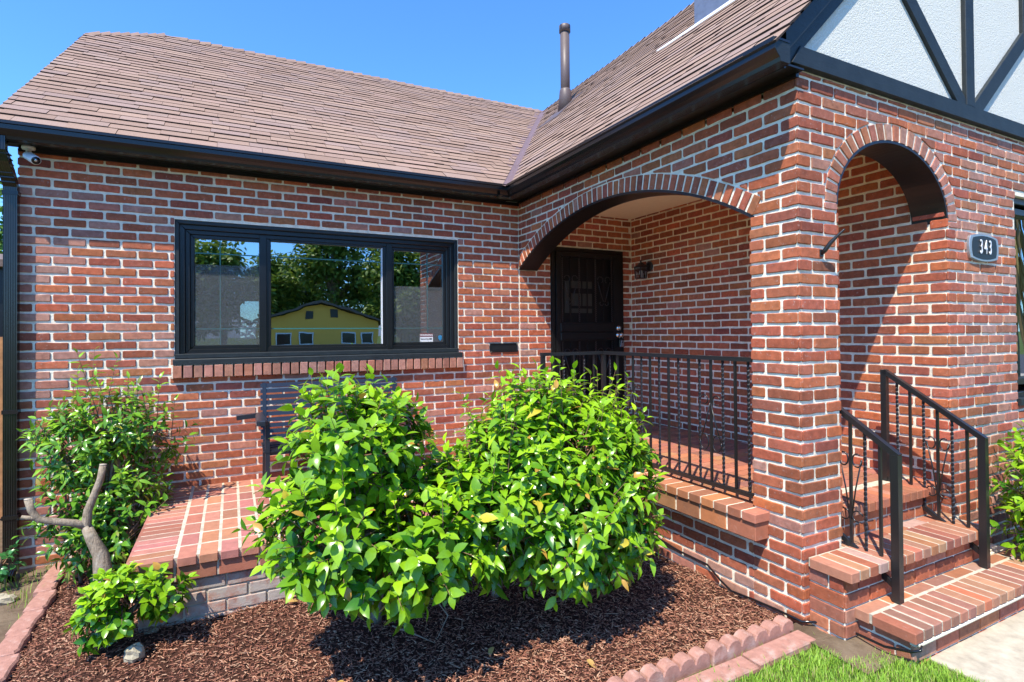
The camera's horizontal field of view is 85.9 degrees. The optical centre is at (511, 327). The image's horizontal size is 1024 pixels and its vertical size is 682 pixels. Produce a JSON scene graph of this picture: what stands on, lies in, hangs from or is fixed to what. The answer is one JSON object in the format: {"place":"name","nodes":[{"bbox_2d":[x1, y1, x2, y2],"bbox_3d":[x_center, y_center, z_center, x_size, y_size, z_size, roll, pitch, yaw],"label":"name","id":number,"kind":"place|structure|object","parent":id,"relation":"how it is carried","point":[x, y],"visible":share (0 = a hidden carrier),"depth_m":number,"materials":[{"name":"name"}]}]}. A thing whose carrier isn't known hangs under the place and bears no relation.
{"place":"outdoors","nodes":[
{"label":"outdoors","id":0,"kind":"place"},
{"bbox_2d":[0,519,52,642],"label":"side ground","id":1,"kind":"structure","parent":0,"point":[8,615],"depth_m":3.65,"materials":[{"name":"soil"}]},
{"bbox_2d":[0,337,2,518],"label":"wooden fence","id":2,"kind":"object","parent":1,"relation":"on","point":[1,397],"visible":0.07,"depth_m":5.16,"materials":[{"name":"brown wood"}]},
{"bbox_2d":[0,593,17,605],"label":"rock","id":3,"kind":"object","parent":1,"relation":"on","point":[5,598],"visible":0.84,"depth_m":3.52,"materials":[{"name":"grey stone"}]},
{"bbox_2d":[0,539,26,587],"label":"weed","id":4,"kind":"object","parent":1,"relation":"on","point":[4,570],"visible":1,"depth_m":3.71,"materials":[{"name":"green plant"}]},
{"bbox_2d":[0,628,31,656],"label":"edging block","id":5,"kind":"structure","parent":1,"relation":"on","point":[11,643],"depth_m":2.97,"materials":[{"name":"pink concrete"}]},
{"bbox_2d":[5,609,44,636],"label":"edging block","id":6,"kind":"structure","parent":1,"relation":"on","point":[27,619],"depth_m":3.21,"materials":[{"name":"pink concrete"}]},
{"bbox_2d":[23,589,56,613],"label":"edging block","id":7,"kind":"structure","parent":1,"relation":"on","point":[42,600],"depth_m":3.44,"materials":[{"name":"pink concrete"}]},
{"bbox_2d":[33,573,62,597],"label":"edging block","id":8,"kind":"structure","parent":1,"relation":"on","point":[49,582],"depth_m":3.67,"materials":[{"name":"pink concrete"}]},
{"bbox_2d":[42,561,71,579],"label":"edging block","id":9,"kind":"structure","parent":1,"relation":"on","point":[52,570],"depth_m":3.89,"materials":[{"name":"pink concrete"}]},
{"bbox_2d":[0,540,58,628],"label":"side grass","id":10,"kind":"structure","parent":0,"point":[25,595],"depth_m":3.72,"materials":[{"name":"green plant"}]},
{"bbox_2d":[144,627,159,633],"bbox_3d":[-1.956,1.651,2.986,0.073,0.031,0.048,0,-1,-11],"label":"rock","id":11,"kind":"object","parent":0,"point":[152,630],"visible":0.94,"depth_m":2.98,"materials":[{"name":"grey stone"}]},
{"bbox_2d":[0,0,693,337],"label":"sky","id":12,"kind":"structure","parent":0,"point":[506,51],"materials":[{"name":"blue"}]},
{"bbox_2d":[7,547,793,681],"bbox_3d":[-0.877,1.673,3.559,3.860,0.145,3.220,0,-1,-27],"label":"mulch bed","id":13,"kind":"object","parent":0,"point":[99,677],"visible":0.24,"depth_m":2.94,"materials":[{"name":"brown wood"}]},
{"bbox_2d":[0,653,20,681],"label":"edging block","id":14,"kind":"structure","parent":13,"relation":"on","point":[8,665],"depth_m":2.77,"materials":[{"name":"pink concrete"}]},
{"bbox_2d":[20,463,112,582],"bbox_3d":[-2.817,1.332,3.516,0.480,0.868,0.139,0,-1,-17],"label":"pruned stump","id":15,"kind":"object","parent":13,"relation":"on","point":[98,550],"visible":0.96,"depth_m":3.54,"materials":[{"name":"brown wood"}]},
{"bbox_2d":[16,346,205,583],"bbox_3d":[-2.822,0.987,3.929,1.124,1.704,0.786,0,-1,-27],"label":"leafy shrub","id":16,"kind":"object","parent":13,"relation":"on","point":[117,442],"visible":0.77,"depth_m":3.77,"materials":[{"name":"green plant"}]},
{"bbox_2d":[62,560,198,656],"bbox_3d":[-1.981,1.475,2.883,0.605,0.519,0.496,0,-1,-27],"label":"camellia bush","id":17,"kind":"object","parent":13,"relation":"on","point":[113,622],"visible":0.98,"depth_m":2.77,"materials":[{"name":"green plant"}]},
{"bbox_2d":[123,642,144,663],"bbox_3d":[-1.899,1.635,2.760,0.091,0.088,0.083,-1,-1,9],"label":"rock","id":18,"kind":"object","parent":13,"relation":"on","point":[134,652],"visible":1,"depth_m":2.74,"materials":[{"name":"grey stone"}]},
{"bbox_2d":[126,456,586,632],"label":"brick patio","id":19,"kind":"structure","parent":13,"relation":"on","point":[187,530],"depth_m":3.25,"materials":[{"name":"red brick"}]},
{"bbox_2d":[236,377,417,497],"bbox_3d":[-1.464,0.875,4.606,1.509,0.833,0.529,0,-1,-27],"label":"garden bench","id":20,"kind":"object","parent":19,"relation":"on","point":[263,420],"visible":0.45,"depth_m":4.58,"materials":[{"name":"paint"}]},
{"bbox_2d":[232,362,529,636],"bbox_3d":[-0.598,0.932,2.768,1.456,1.531,1.194,0,-1,-27],"label":"camellia bush","id":21,"kind":"object","parent":13,"relation":"on","point":[357,487],"visible":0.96,"depth_m":2.48,"materials":[{"name":"green plant"}]},
{"bbox_2d":[392,597,448,642],"bbox_3d":[-0.475,1.513,2.878,0.285,0.205,0.158,0,-1,-6],"label":"dead twig","id":22,"kind":"object","parent":21,"relation":"hanging from","point":[423,637],"visible":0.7,"depth_m":2.83,"materials":[{"name":"brown wood"}]},
{"bbox_2d":[488,647,493,655],"bbox_3d":[-0.106,1.649,2.798,0.032,0.015,0.057,-13,12,22],"label":"fallen leaf","id":23,"kind":"object","parent":13,"relation":"on","point":[490,650],"visible":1,"depth_m":2.80,"materials":[{"name":"green plant"}]},
{"bbox_2d":[428,356,673,611],"bbox_3d":[0.229,0.926,3.107,1.571,1.543,1.203,0,-1,-27],"label":"camellia bush","id":24,"kind":"object","parent":13,"relation":"on","point":[548,478],"visible":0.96,"depth_m":2.81,"materials":[{"name":"green plant"}]},
{"bbox_2d":[587,659,595,667],"bbox_3d":[0.386,1.637,2.674,0.057,0.015,0.032,27,26,32],"label":"fallen leaf","id":25,"kind":"object","parent":13,"relation":"on","point":[590,662],"visible":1,"depth_m":2.68,"materials":[{"name":"yellow plant"}]},
{"bbox_2d":[606,646,709,681],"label":"scalloped edging","id":26,"kind":"object","parent":13,"relation":"on","point":[682,665],"visible":0.99,"depth_m":2.56,"materials":[{"name":"red concrete"}]},
{"bbox_2d":[676,638,984,681],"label":"lawn","id":27,"kind":"structure","parent":0,"point":[802,675],"depth_m":2.60,"materials":[{"name":"plant"}]},
{"bbox_2d":[677,656,758,681],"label":"edging strip","id":28,"kind":"object","parent":27,"relation":"on","point":[724,671],"visible":0.92,"depth_m":2.58,"materials":[{"name":"red concrete"}]},
{"bbox_2d":[704,615,793,665],"bbox_3d":[1.222,1.631,2.813,0.591,0.170,0.060,0,-1,-27],"label":"scalloped edging","id":29,"kind":"object","parent":27,"relation":"on","point":[725,648],"visible":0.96,"depth_m":2.77,"materials":[{"name":"red concrete"}]},
{"bbox_2d":[742,630,816,669],"bbox_3d":[1.351,1.634,2.770,0.430,0.060,0.110,-1,0,-28],"label":"edging strip","id":30,"kind":"object","parent":27,"relation":"on","point":[796,641],"visible":0.73,"depth_m":2.75,"materials":[{"name":"red concrete"}]},
{"bbox_2d":[791,622,899,674],"bbox_3d":[1.745,1.605,2.843,0.440,0.020,0.440,0,-1,-27],"label":"soil strip","id":31,"kind":"object","parent":27,"relation":"on","point":[856,646],"visible":0.52,"depth_m":2.75,"materials":[{"name":"brown soil"}]},
{"bbox_2d":[928,610,1023,681],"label":"walkway","id":32,"kind":"structure","parent":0,"point":[994,652],"depth_m":2.73,"materials":[{"name":"concrete"}]},
{"label":"ground","id":33,"kind":"structure","parent":0,"visible":0},
{"bbox_2d":[0,254,2,336],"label":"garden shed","id":34,"kind":"structure","parent":33,"relation":"on","point":[1,295],"depth_m":7.93,"materials":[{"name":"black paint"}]},
{"bbox_2d":[0,177,17,253],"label":"leafy tree","id":35,"kind":"object","parent":33,"relation":"on","point":[1,231],"depth_m":14.21,"materials":[{"name":"green plant"}]},
{"bbox_2d":[240,301,258,337],"bbox_3d":[-4.734,0.052,10.399,4.241,3.187,1.493,0,-1,-27],"label":"hedge","id":36,"kind":"object","parent":33,"relation":"on","point":[253,322],"visible":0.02,"depth_m":9.95,"materials":[{"name":"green plant"}]},
{"bbox_2d":[0,0,1023,625],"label":"brick house","id":37,"kind":"structure","parent":33,"relation":"on","point":[728,168],"depth_m":4.29,"materials":[{"name":"brick"}]},
{"bbox_2d":[21,145,40,164],"bbox_3d":[-3.476,-1.240,3.980,0.178,0.149,0.078,-1,-1,29],"label":"security camera","id":38,"kind":"object","parent":37,"relation":"attached to","point":[30,156],"visible":0.99,"depth_m":3.95,"materials":[{"name":"white plastic"}]},
{"bbox_2d":[173,219,462,364],"bbox_3d":[-1.663,-0.286,5.073,2.485,1.180,0.258,0,-1,-27],"label":"window","id":39,"kind":"structure","parent":37,"relation":"in","point":[187,352],"depth_m":4.85,"materials":[{"name":"black paint"}]},
{"bbox_2d":[420,333,432,341],"bbox_3d":[-0.852,0.116,5.481,0.134,0.106,0.004,0,-1,-27],"label":"warning sticker","id":40,"kind":"object","parent":37,"relation":"attached to","point":[426,337],"visible":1,"depth_m":5.48,"materials":[{"name":"white paper"}]},
{"bbox_2d":[490,343,517,352],"bbox_3d":[-0.088,0.216,5.787,0.322,0.096,0.026,0,-1,-27],"label":"mail slot","id":41,"kind":"object","parent":37,"relation":"attached to","point":[503,347],"visible":1,"depth_m":5.78,"materials":[{"name":"black paint"}]},
{"bbox_2d":[550,247,623,415],"bbox_3d":[0.868,0.114,6.287,0.985,2.010,0.226,0,-1,-27],"label":"door","id":42,"kind":"structure","parent":37,"relation":"in","point":[586,285],"depth_m":6.27,"materials":[{"name":"black metal"}]},
{"bbox_2d":[618,336,623,346],"bbox_3d":[1.273,0.158,6.401,0.072,0.150,0.041,0,-1,-27],"label":"lockbox","id":43,"kind":"object","parent":42,"relation":"hanging from","point":[620,342],"visible":1,"depth_m":6.38,"materials":[{"name":"metal"}]},
{"bbox_2d":[634,260,652,278],"bbox_3d":[1.490,-0.655,6.238,0.185,0.213,0.116,0,-1,-27],"label":"wall lantern","id":44,"kind":"object","parent":37,"relation":"attached to","point":[643,268],"depth_m":6.22,"materials":[{"name":"black metal"}]},
{"bbox_2d":[540,351,753,498],"bbox_3d":[0.849,0.732,3.802,0.620,1.081,1.530,0,-1,-27],"label":"porch railing","id":45,"kind":"object","parent":37,"relation":"attached to","point":[712,482],"visible":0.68,"depth_m":3.74,"materials":[{"name":"black metal"}]},
{"bbox_2d":[658,537,922,652],"bbox_3d":[1.222,1.551,3.650,0.159,0.136,2.565,0,-1,-31],"label":"power cable","id":46,"kind":"object","parent":37,"relation":"attached to","point":[815,622],"visible":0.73,"depth_m":3.06,"materials":[{"name":"plastic"}]},
{"bbox_2d":[819,229,844,256],"bbox_3d":[1.760,-0.465,3.023,0.123,0.144,0.033,-1,-1,38],"label":"hanging bracket","id":47,"kind":"object","parent":37,"relation":"attached to","point":[824,250],"visible":1,"depth_m":3.02,"materials":[{"name":"black metal"}]},
{"bbox_2d":[966,234,998,261],"bbox_3d":[3.306,-0.554,3.858,0.410,0.196,0.032,0,-1,-27],"label":"house number sign","id":48,"kind":"object","parent":37,"relation":"attached to","point":[982,247],"visible":1,"depth_m":3.83,"materials":[{"name":"grey metal"}]},
{"bbox_2d":[1014,198,1023,405],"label":"window","id":49,"kind":"structure","parent":37,"relation":"in","point":[1018,203],"depth_m":4.34,"materials":[{"name":"black paint"}]},
{"bbox_2d":[809,493,1023,664],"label":"brick steps","id":50,"kind":"structure","parent":33,"relation":"on","point":[954,593],"depth_m":2.95,"materials":[{"name":"red brick"}]},
{"bbox_2d":[839,406,903,603],"bbox_3d":[1.897,0.869,3.139,0.040,1.158,0.596,0,-1,-27],"label":"stair handrail","id":51,"kind":"object","parent":50,"relation":"on","point":[895,581],"visible":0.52,"depth_m":2.95,"materials":[{"name":"black metal"}]},
{"bbox_2d":[880,369,990,568],"bbox_3d":[2.711,0.867,3.554,0.040,1.158,0.596,0,-1,-27],"label":"stair handrail","id":52,"kind":"object","parent":50,"relation":"on","point":[982,550],"visible":0.82,"depth_m":3.50,"materials":[{"name":"black metal"}]},
{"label":"front bed","id":53,"kind":"structure","parent":0,"visible":0},
{"bbox_2d":[989,420,1023,561],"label":"camellia bush","id":54,"kind":"object","parent":53,"relation":"on","point":[1014,500],"visible":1,"depth_m":3.51,"materials":[{"name":"green plant"}]}
]}

